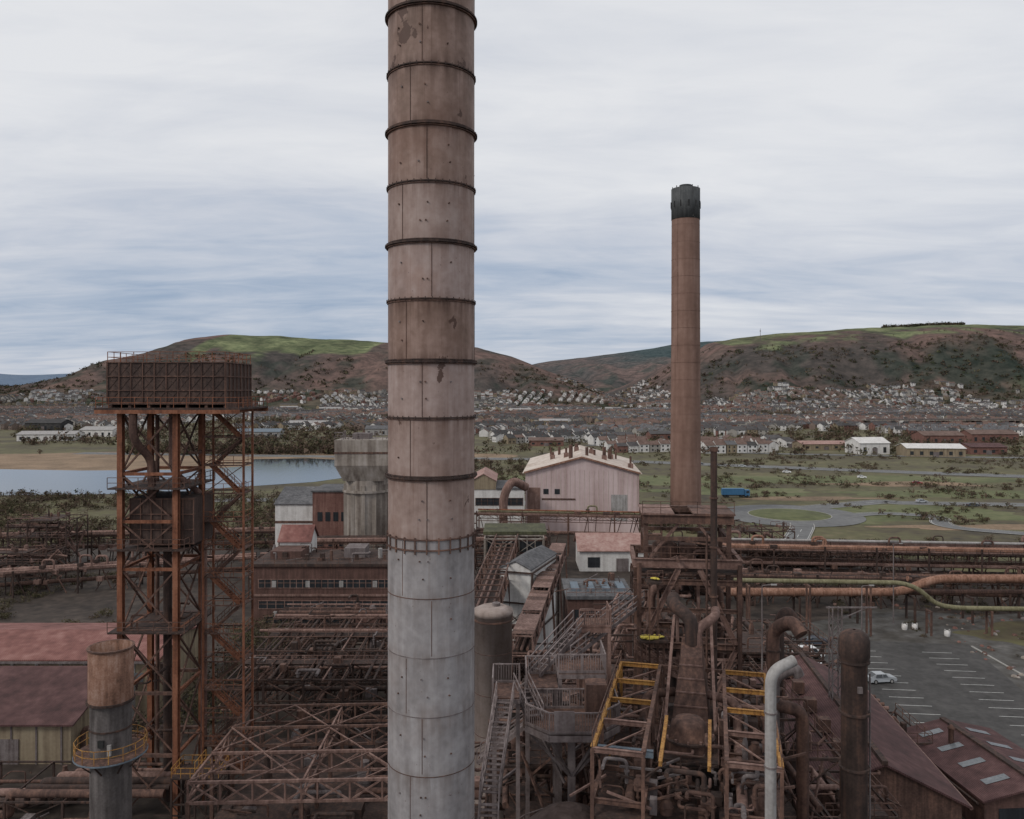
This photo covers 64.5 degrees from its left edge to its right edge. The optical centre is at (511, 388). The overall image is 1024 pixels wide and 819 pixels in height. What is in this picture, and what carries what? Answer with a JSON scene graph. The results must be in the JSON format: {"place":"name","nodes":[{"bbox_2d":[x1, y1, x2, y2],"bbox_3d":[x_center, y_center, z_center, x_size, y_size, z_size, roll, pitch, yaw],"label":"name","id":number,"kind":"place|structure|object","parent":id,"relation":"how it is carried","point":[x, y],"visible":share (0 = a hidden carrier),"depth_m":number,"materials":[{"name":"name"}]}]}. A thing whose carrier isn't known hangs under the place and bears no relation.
{"place":"outdoors","nodes":[
{"label":"outdoors","id":0,"kind":"place"},
{"bbox_2d":[0,374,69,385],"bbox_3d":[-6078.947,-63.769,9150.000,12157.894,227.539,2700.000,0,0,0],"label":"distant ridge","id":1,"kind":"structure","parent":0,"point":[9,379],"depth_m":8731.78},
{"bbox_2d":[0,458,340,494],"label":"lake","id":2,"kind":"structure","parent":0,"point":[283,471],"depth_m":412.07,"materials":[{"name":"grey liquid"}]},
{"bbox_2d":[311,484,343,548],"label":"brick plant house","id":3,"kind":"structure","parent":0,"point":[327,509],"depth_m":195.00,"materials":[{"name":"brick"}]},
{"bbox_2d":[365,425,387,434],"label":"detached house","id":4,"kind":"structure","parent":0,"point":[374,429],"depth_m":770.22,"materials":[{"name":"paint"}]},
{"bbox_2d":[0,324,1023,408],"bbox_3d":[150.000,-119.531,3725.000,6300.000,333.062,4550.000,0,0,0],"label":"hills","id":5,"kind":"structure","parent":0,"point":[612,374],"depth_m":2057.81,"materials":[{"name":"plant"}]},
{"bbox_2d":[0,321,1023,407],"bbox_3d":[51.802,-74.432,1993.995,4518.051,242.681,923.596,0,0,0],"label":"hillside woodland","id":6,"kind":"object","parent":5,"relation":"on","point":[556,386],"visible":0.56,"depth_m":1912.30,"materials":[{"name":"green plant"}]},
{"bbox_2d":[0,533,1023,818],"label":"plant yard","id":7,"kind":"structure","parent":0,"point":[82,605],"depth_m":164.00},
{"bbox_2d":[0,541,68,589],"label":"pipe gantry","id":8,"kind":"object","parent":7,"relation":"on","point":[24,557],"visible":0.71,"depth_m":184.02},
{"bbox_2d":[0,666,88,764],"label":"maroon roof shed","id":9,"kind":"structure","parent":7,"relation":"on","point":[44,713],"depth_m":98.97,"materials":[{"name":"metal"}]},
{"bbox_2d":[5,508,87,572],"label":"pipe gantry","id":10,"kind":"object","parent":7,"relation":"on","point":[39,530],"visible":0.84,"depth_m":197.97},
{"bbox_2d":[0,758,193,818],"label":"ground pipe run","id":11,"kind":"object","parent":7,"relation":"on","point":[68,786],"visible":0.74,"depth_m":85.18,"materials":[{"name":"metal"}]},
{"bbox_2d":[0,623,207,719],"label":"red roof shed","id":12,"kind":"structure","parent":7,"relation":"on","point":[44,644],"depth_m":114.44,"materials":[{"name":"metal"}]},
{"bbox_2d":[72,639,147,818],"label":"exhaust stack","id":13,"kind":"object","parent":7,"relation":"on","point":[110,752],"visible":1,"depth_m":68.62,"materials":[{"name":"blue paint"}]},
{"bbox_2d":[0,552,256,597],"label":"pipe bridge","id":14,"kind":"structure","parent":7,"relation":"on","point":[80,566],"depth_m":179.56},
{"bbox_2d":[0,522,274,562],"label":"pipe bridge","id":15,"kind":"structure","parent":7,"relation":"on","point":[98,533],"depth_m":210.24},
{"bbox_2d":[94,352,267,818],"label":"water tower","id":16,"kind":"structure","parent":7,"relation":"on","point":[173,523],"depth_m":87.01,"materials":[{"name":"metal"}]},
{"bbox_2d":[170,749,229,818],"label":"access platform","id":17,"kind":"structure","parent":7,"relation":"on","point":[183,772],"depth_m":83.28,"materials":[{"name":"yellow paint"}]},
{"bbox_2d":[185,702,387,818],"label":"roof trusses","id":18,"kind":"object","parent":7,"relation":"on","point":[335,772],"visible":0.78,"depth_m":81.65,"materials":[{"name":"metal"}]},
{"bbox_2d":[220,594,387,748],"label":"pipe gantry","id":19,"kind":"object","parent":7,"relation":"on","point":[321,660],"visible":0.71,"depth_m":109.72,"materials":[{"name":"metal"}]},
{"bbox_2d":[254,543,387,627],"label":"brick office building","id":20,"kind":"structure","parent":7,"relation":"on","point":[284,575],"depth_m":152.00,"materials":[{"name":"brown brick"}]},
{"bbox_2d":[334,430,387,548],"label":"concrete silo","id":21,"kind":"object","parent":7,"relation":"on","point":[361,463],"visible":0.77,"depth_m":185.15,"materials":[{"name":"concrete"}]},
{"bbox_2d":[278,528,558,576],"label":"pipe bridge","id":22,"kind":"structure","parent":7,"relation":"on","point":[336,540],"depth_m":177.52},
{"bbox_2d":[385,0,476,818],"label":"chimney stack","id":23,"kind":"object","parent":7,"relation":"on","point":[431,249],"visible":1,"depth_m":42.90,"materials":[{"name":"concrete"}]},
{"bbox_2d":[474,744,490,818],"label":"furnace side gantry","id":24,"kind":"object","parent":7,"relation":"on","point":[486,797],"visible":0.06,"depth_m":65.54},
{"bbox_2d":[474,602,512,818],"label":"storage silo","id":25,"kind":"object","parent":7,"relation":"on","point":[493,631],"visible":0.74,"depth_m":78.45,"materials":[{"name":"metal"}]},
{"bbox_2d":[474,521,521,607],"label":"conveyor gallery","id":26,"kind":"object","parent":7,"relation":"on","point":[490,587],"visible":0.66,"depth_m":131.59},
{"bbox_2d":[474,467,524,534],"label":"annex building","id":27,"kind":"structure","parent":7,"relation":"on","point":[488,486],"depth_m":240.00,"materials":[{"name":"metal"}]},
{"bbox_2d":[0,535,1023,760],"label":"yard scrub","id":28,"kind":"object","parent":7,"relation":"on","point":[262,622],"visible":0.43,"depth_m":145.17,"materials":[{"name":"green plant"}]},
{"bbox_2d":[499,478,528,522],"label":"exhaust duct","id":29,"kind":"object","parent":7,"relation":"on","point":[510,484],"visible":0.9,"depth_m":225.21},
{"bbox_2d":[474,523,553,573],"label":"pipe gantry","id":30,"kind":"object","parent":7,"relation":"on","point":[479,552],"visible":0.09,"depth_m":195.29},
{"bbox_2d":[512,624,529,680],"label":"pipe gantry","id":31,"kind":"object","parent":7,"relation":"on","point":[518,659],"visible":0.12,"depth_m":115.47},
{"bbox_2d":[496,545,558,666],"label":"lift motor house","id":32,"kind":"structure","parent":7,"relation":"on","point":[526,568],"depth_m":133.08,"materials":[{"name":"metal"}]},
{"bbox_2d":[512,543,567,696],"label":"conveyor gallery","id":33,"kind":"object","parent":7,"relation":"on","point":[530,624],"visible":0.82,"depth_m":118.88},
{"bbox_2d":[512,651,575,786],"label":"pipe gantry","id":34,"kind":"object","parent":7,"relation":"on","point":[520,683],"visible":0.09,"depth_m":93.82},
{"bbox_2d":[474,690,613,818],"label":"furnace side gantry","id":35,"kind":"object","parent":7,"relation":"on","point":[539,756],"visible":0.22,"depth_m":63.65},
{"bbox_2d":[476,505,662,555],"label":"pipe bridge","id":36,"kind":"structure","parent":7,"relation":"on","point":[579,514],"depth_m":218.07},
{"bbox_2d":[514,637,633,709],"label":"pipe gantry","id":37,"kind":"object","parent":7,"relation":"on","point":[624,653],"visible":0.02,"depth_m":104.76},
{"bbox_2d":[550,670,643,805],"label":"pipe gantry","id":38,"kind":"object","parent":7,"relation":"on","point":[573,685],"visible":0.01,"depth_m":83.91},
{"bbox_2d":[563,592,633,696],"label":"conveyor gallery","id":39,"kind":"object","parent":7,"relation":"on","point":[596,648],"visible":0.16,"depth_m":99.34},
{"bbox_2d":[518,781,694,818],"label":"dust catcher","id":40,"kind":"object","parent":7,"relation":"on","point":[566,810],"visible":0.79,"depth_m":49.92,"materials":[{"name":"metal"}]},
{"bbox_2d":[580,598,725,768],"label":"furnace side gantry","id":41,"kind":"object","parent":7,"relation":"on","point":[626,622],"visible":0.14,"depth_m":84.98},
{"bbox_2d":[569,591,806,818],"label":"blast furnace top","id":42,"kind":"object","parent":7,"relation":"on","point":[654,753],"visible":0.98,"depth_m":51.33,"materials":[{"name":"yellow paint"}]},
{"bbox_2d":[476,588,644,818],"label":"access stairs and landings","id":43,"kind":"structure","parent":42,"relation":"attached to","point":[558,724],"depth_m":56.25,"materials":[{"name":"metal"}]},
{"bbox_2d":[637,629,668,699],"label":"hoist equipment","id":44,"kind":"object","parent":42,"relation":"on","point":[653,638],"visible":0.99,"depth_m":66.78,"materials":[{"name":"metal"}]},
{"bbox_2d":[622,501,745,710],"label":"hoist headframe","id":45,"kind":"object","parent":42,"relation":"on","point":[670,557],"visible":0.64,"depth_m":69.36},
{"bbox_2d":[645,570,662,708],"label":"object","id":46,"kind":"object","parent":45,"relation":"on","point":[654,580],"visible":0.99,"depth_m":67.92,"materials":[{"name":"metal"}]},
{"bbox_2d":[681,447,717,705],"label":"vent pipe","id":47,"kind":"object","parent":45,"relation":"attached to","point":[713,546],"visible":0.62,"depth_m":65.80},
{"bbox_2d":[720,519,796,567],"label":"pipe gantry","id":48,"kind":"object","parent":7,"relation":"on","point":[749,530],"visible":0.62,"depth_m":193.29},
{"bbox_2d":[761,584,776,679],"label":"lamp post","id":49,"kind":"object","parent":7,"relation":"on","point":[762,625],"visible":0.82,"depth_m":99.94,"materials":[{"name":"metal"}]},
{"bbox_2d":[708,675,840,818],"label":"furnace side gantry","id":50,"kind":"object","parent":7,"relation":"on","point":[790,798],"visible":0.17,"depth_m":63.39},
{"bbox_2d":[774,607,798,731],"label":"gooseneck duct","id":51,"kind":"object","parent":50,"relation":"attached to","point":[784,611],"visible":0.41,"depth_m":71.64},
{"bbox_2d":[764,655,797,818],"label":"grey vent pipe","id":52,"kind":"object","parent":7,"relation":"on","point":[776,670],"visible":1,"depth_m":41.77,"materials":[{"name":"metal"}]},
{"bbox_2d":[724,612,839,676],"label":"pipe gantry","id":53,"kind":"object","parent":7,"relation":"on","point":[751,639],"visible":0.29,"depth_m":115.21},
{"bbox_2d":[765,616,808,818],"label":"gooseneck duct","id":54,"kind":"object","parent":7,"relation":"on","point":[777,628],"visible":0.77,"depth_m":58.71,"materials":[{"name":"metal"}]},
{"bbox_2d":[750,538,887,569],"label":"pipe gantry","id":55,"kind":"object","parent":7,"relation":"on","point":[822,555],"visible":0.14,"depth_m":197.55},
{"bbox_2d":[630,558,1023,611],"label":"pipe bridge","id":56,"kind":"structure","parent":7,"relation":"on","point":[751,572],"depth_m":167.13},
{"bbox_2d":[672,530,1023,561],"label":"pipe bridge","id":57,"kind":"structure","parent":7,"relation":"on","point":[940,557],"depth_m":209.00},
{"bbox_2d":[826,606,876,700],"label":"lattice mast","id":58,"kind":"object","parent":7,"relation":"on","point":[837,655],"visible":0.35,"depth_m":88.27,"materials":[{"name":"metal"}]},
{"bbox_2d":[838,628,870,818],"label":"capped vent duct","id":59,"kind":"object","parent":7,"relation":"on","point":[854,660],"visible":1,"depth_m":51.34,"materials":[{"name":"metal"}]},
{"bbox_2d":[809,756,901,818],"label":"pipe gantry","id":60,"kind":"object","parent":7,"relation":"on","point":[877,810],"visible":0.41,"depth_m":69.10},
{"bbox_2d":[747,652,973,818],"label":"corrugated roof shed","id":61,"kind":"structure","parent":7,"relation":"on","point":[915,781],"depth_m":77.46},
{"bbox_2d":[718,530,1023,588],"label":"pipe bridge","id":62,"kind":"structure","parent":7,"relation":"on","point":[817,544],"depth_m":184.09,"materials":[{"name":"metal"}]},
{"bbox_2d":[886,703,932,744],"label":"pipe gantry","id":63,"kind":"object","parent":7,"relation":"on","point":[903,724],"visible":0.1,"depth_m":96.85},
{"bbox_2d":[0,409,1023,571],"bbox_3d":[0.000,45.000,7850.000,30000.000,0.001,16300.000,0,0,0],"label":"ground","id":64,"kind":"structure","parent":0,"point":[9,444],"depth_m":386.72,"materials":[{"name":"green plant"}]},
{"bbox_2d":[24,419,72,430],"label":"warehouse","id":65,"kind":"structure","parent":64,"relation":"on","point":[47,424],"depth_m":851.14,"materials":[{"name":"metal"}]},
{"bbox_2d":[15,431,84,440],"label":"warehouse","id":66,"kind":"structure","parent":64,"relation":"on","point":[40,434],"depth_m":691.39,"materials":[{"name":"metal"}]},
{"bbox_2d":[79,426,116,436],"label":"warehouse","id":67,"kind":"structure","parent":64,"relation":"on","point":[104,431],"depth_m":750.54,"materials":[{"name":"metal"}]},
{"bbox_2d":[0,452,517,470],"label":"reed bed","id":68,"kind":"object","parent":64,"relation":"on","point":[61,461],"visible":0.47,"depth_m":503.77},
{"bbox_2d":[237,428,284,437],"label":"warehouse","id":69,"kind":"structure","parent":64,"relation":"on","point":[266,431],"depth_m":732.99,"materials":[{"name":"metal"}]},
{"bbox_2d":[274,486,318,546],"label":"white clad shed","id":70,"kind":"structure","parent":64,"relation":"on","point":[293,504],"depth_m":209.00,"materials":[{"name":"metal"}]},
{"bbox_2d":[277,524,318,552],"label":"white cabin","id":71,"kind":"object","parent":64,"relation":"on","point":[294,534],"visible":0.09,"depth_m":163.18,"materials":[{"name":"metal"}]},
{"bbox_2d":[0,377,1023,453],"bbox_3d":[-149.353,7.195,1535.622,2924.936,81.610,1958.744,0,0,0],"label":"distant town houses","id":72,"kind":"structure","parent":64,"relation":"on","point":[548,420],"depth_m":1215.75,"materials":[{"name":"white brick"}]},
{"bbox_2d":[0,329,1023,455],"bbox_3d":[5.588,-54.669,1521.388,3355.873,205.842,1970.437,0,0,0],"label":"distant trees","id":73,"kind":"object","parent":64,"relation":"on","point":[301,445],"visible":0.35,"depth_m":698.16,"materials":[{"name":"green plant"}]},
{"bbox_2d":[0,452,1023,550],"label":"scrub bushes","id":74,"kind":"object","parent":64,"relation":"on","point":[9,505],"visible":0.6,"depth_m":327.21,"materials":[{"name":"green plant"}]},
{"bbox_2d":[483,523,546,572],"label":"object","id":75,"kind":"structure","parent":64,"relation":"on","point":[530,536],"depth_m":160.90,"materials":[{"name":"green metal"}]},
{"bbox_2d":[528,437,563,445],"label":"warehouse","id":76,"kind":"structure","parent":64,"relation":"on","point":[541,441],"depth_m":630.20,"materials":[{"name":"red brick"}]},
{"bbox_2d":[74,452,1023,477],"bbox_3d":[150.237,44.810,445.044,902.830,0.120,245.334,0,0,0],"label":"dual carriageway","id":77,"kind":"structure","parent":64,"relation":"on","point":[859,470],"depth_m":458.51,"materials":[{"name":"asphalt"}]},
{"bbox_2d":[522,444,641,532],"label":"industrial shed","id":78,"kind":"structure","parent":64,"relation":"on","point":[577,477],"depth_m":252.16,"materials":[{"name":"pink metal"}]},
{"bbox_2d":[639,476,701,485],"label":"grass patch","id":79,"kind":"object","parent":64,"relation":"on","point":[658,480],"visible":0.16,"depth_m":394.79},
{"bbox_2d":[670,184,700,514],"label":"concrete chimney","id":80,"kind":"object","parent":64,"relation":"on","point":[685,473],"visible":0.99,"depth_m":280.64,"materials":[{"name":"brown concrete"}]},
{"bbox_2d":[646,655,763,724],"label":"furnace side gantry","id":81,"kind":"object","parent":64,"relation":"on","point":[746,681],"visible":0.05,"depth_m":82.08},
{"bbox_2d":[639,486,811,495],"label":"grass patch","id":82,"kind":"object","parent":64,"relation":"on","point":[789,491],"visible":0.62,"depth_m":354.53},
{"bbox_2d":[714,426,745,436],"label":"detached house","id":83,"kind":"structure","parent":64,"relation":"on","point":[736,428],"depth_m":753.11,"materials":[{"name":"paint"}]},
{"bbox_2d":[721,488,749,497],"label":"lorry","id":84,"kind":"object","parent":64,"relation":"on","point":[739,492],"visible":1,"depth_m":332.80,"materials":[{"name":"blue paint"}]},
{"bbox_2d":[728,505,865,526],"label":"roundabout","id":85,"kind":"object","parent":64,"relation":"on","point":[801,516],"visible":0.92,"depth_m":282.66,"materials":[{"name":"asphalt"}]},
{"bbox_2d":[792,440,844,449],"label":"warehouse","id":86,"kind":"structure","parent":64,"relation":"on","point":[822,445],"depth_m":590.41,"materials":[{"name":"paint"}]},
{"bbox_2d":[741,496,897,500],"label":"bare earth patch","id":87,"kind":"object","parent":64,"relation":"on","point":[827,498],"visible":0.98,"depth_m":330.27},
{"bbox_2d":[701,475,1023,482],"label":"grass patch","id":88,"kind":"object","parent":64,"relation":"on","point":[851,479],"visible":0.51,"depth_m":399.13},
{"bbox_2d":[845,437,889,454],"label":"detached house","id":89,"kind":"structure","parent":64,"relation":"on","point":[879,445],"depth_m":551.06,"materials":[{"name":"white paint"}]},
{"bbox_2d":[816,481,984,486],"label":"bare earth patch","id":90,"kind":"object","parent":64,"relation":"on","point":[892,484],"visible":0.74,"depth_m":378.28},
{"bbox_2d":[825,490,1023,498],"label":"grass patch","id":91,"kind":"object","parent":64,"relation":"on","point":[928,494],"visible":0.84,"depth_m":346.12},
{"bbox_2d":[829,504,1023,521],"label":"grass patch","id":92,"kind":"object","parent":64,"relation":"on","point":[995,515],"visible":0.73,"depth_m":293.24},
{"bbox_2d":[896,443,966,456],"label":"warehouse","id":93,"kind":"structure","parent":64,"relation":"on","point":[932,449],"depth_m":531.31,"materials":[{"name":"paint"}]},
{"bbox_2d":[911,431,964,443],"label":"warehouse","id":94,"kind":"structure","parent":64,"relation":"on","point":[955,436],"depth_m":651.54,"materials":[{"name":"red brick"}]},
{"bbox_2d":[861,418,1023,422],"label":"motorway viaduct","id":95,"kind":"object","parent":64,"relation":"on","point":[967,420],"visible":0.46,"depth_m":899.70,"materials":[{"name":"concrete"}]},
{"bbox_2d":[864,524,1023,529],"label":"bare earth patch","id":96,"kind":"object","parent":64,"relation":"on","point":[995,527],"visible":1,"depth_m":263.39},
{"bbox_2d":[959,443,1006,454],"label":"detached house","id":97,"kind":"structure","parent":64,"relation":"on","point":[982,448],"depth_m":550.05,"materials":[{"name":"red brick"}]},
{"bbox_2d":[960,430,1018,442],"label":"warehouse","id":98,"kind":"structure","parent":64,"relation":"on","point":[975,436],"depth_m":670.50,"materials":[{"name":"red brick"}]},
{"bbox_2d":[0,0,1023,374],"label":"sky","id":99,"kind":"structure","parent":0,"point":[172,171],"materials":[{"name":"grey"}]},
{"bbox_2d":[555,572,633,676],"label":"substation building","id":100,"kind":"structure","parent":0,"point":[578,593],"depth_m":123.77,"materials":[{"name":"metal"}]},
{"bbox_2d":[573,533,643,570],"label":"red roof building","id":101,"kind":"structure","parent":0,"point":[602,551],"depth_m":199.00,"materials":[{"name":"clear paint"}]},
{"bbox_2d":[784,523,814,538],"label":"access road","id":102,"kind":"structure","parent":0,"point":[803,532],"depth_m":251.46,"materials":[{"name":"asphalt"}]},
{"bbox_2d":[589,444,1023,457],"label":"service road","id":103,"kind":"structure","parent":0,"point":[870,455],"depth_m":539.74,"materials":[{"name":"asphalt"}]},
{"bbox_2d":[784,608,1023,748],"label":"gravel yard","id":104,"kind":"structure","parent":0,"point":[885,628],"depth_m":149.75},
{"bbox_2d":[722,574,1023,623],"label":"gas pipe","id":105,"kind":"object","parent":104,"relation":"on","point":[850,592],"visible":0.92,"depth_m":155.39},
{"bbox_2d":[733,578,1023,635],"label":"gas pipe","id":106,"kind":"object","parent":104,"relation":"on","point":[986,609],"visible":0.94,"depth_m":147.90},
{"bbox_2d":[792,638,1023,747],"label":"car park","id":107,"kind":"structure","parent":104,"relation":"on","point":[957,682],"depth_m":122.12,"materials":[{"name":"asphalt"}]},
{"bbox_2d":[868,671,896,683],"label":"parked car","id":108,"kind":"object","parent":107,"relation":"on","point":[878,676],"visible":0.81,"depth_m":123.26,"materials":[{"name":"silver metal"}]},
{"bbox_2d":[894,598,1023,677],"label":"rubble heaps","id":109,"kind":"object","parent":104,"relation":"on","point":[992,649],"visible":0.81,"depth_m":147.60,"materials":[{"name":"stone"}]},
{"bbox_2d":[907,717,1023,818],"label":"brown roof workshop","id":110,"kind":"structure","parent":104,"relation":"on","point":[981,768],"depth_m":87.69,"materials":[{"name":"corrugated sheet metal"},{"name":"glass"},{"name":"pale glass"}]},
{"bbox_2d":[953,621,1023,645],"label":"verge patch","id":111,"kind":"object","parent":104,"relation":"on","point":[1006,629],"visible":0.89,"depth_m":149.10,"materials":[{"name":"green plant"}]},
{"bbox_2d":[802,500,1023,507],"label":"access road","id":112,"kind":"structure","parent":0,"point":[859,503],"depth_m":315.88,"materials":[{"name":"asphalt"}]},
{"bbox_2d":[836,512,1023,534],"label":"service road","id":113,"kind":"structure","parent":0,"point":[947,524],"depth_m":266.69,"materials":[{"name":"asphalt"}]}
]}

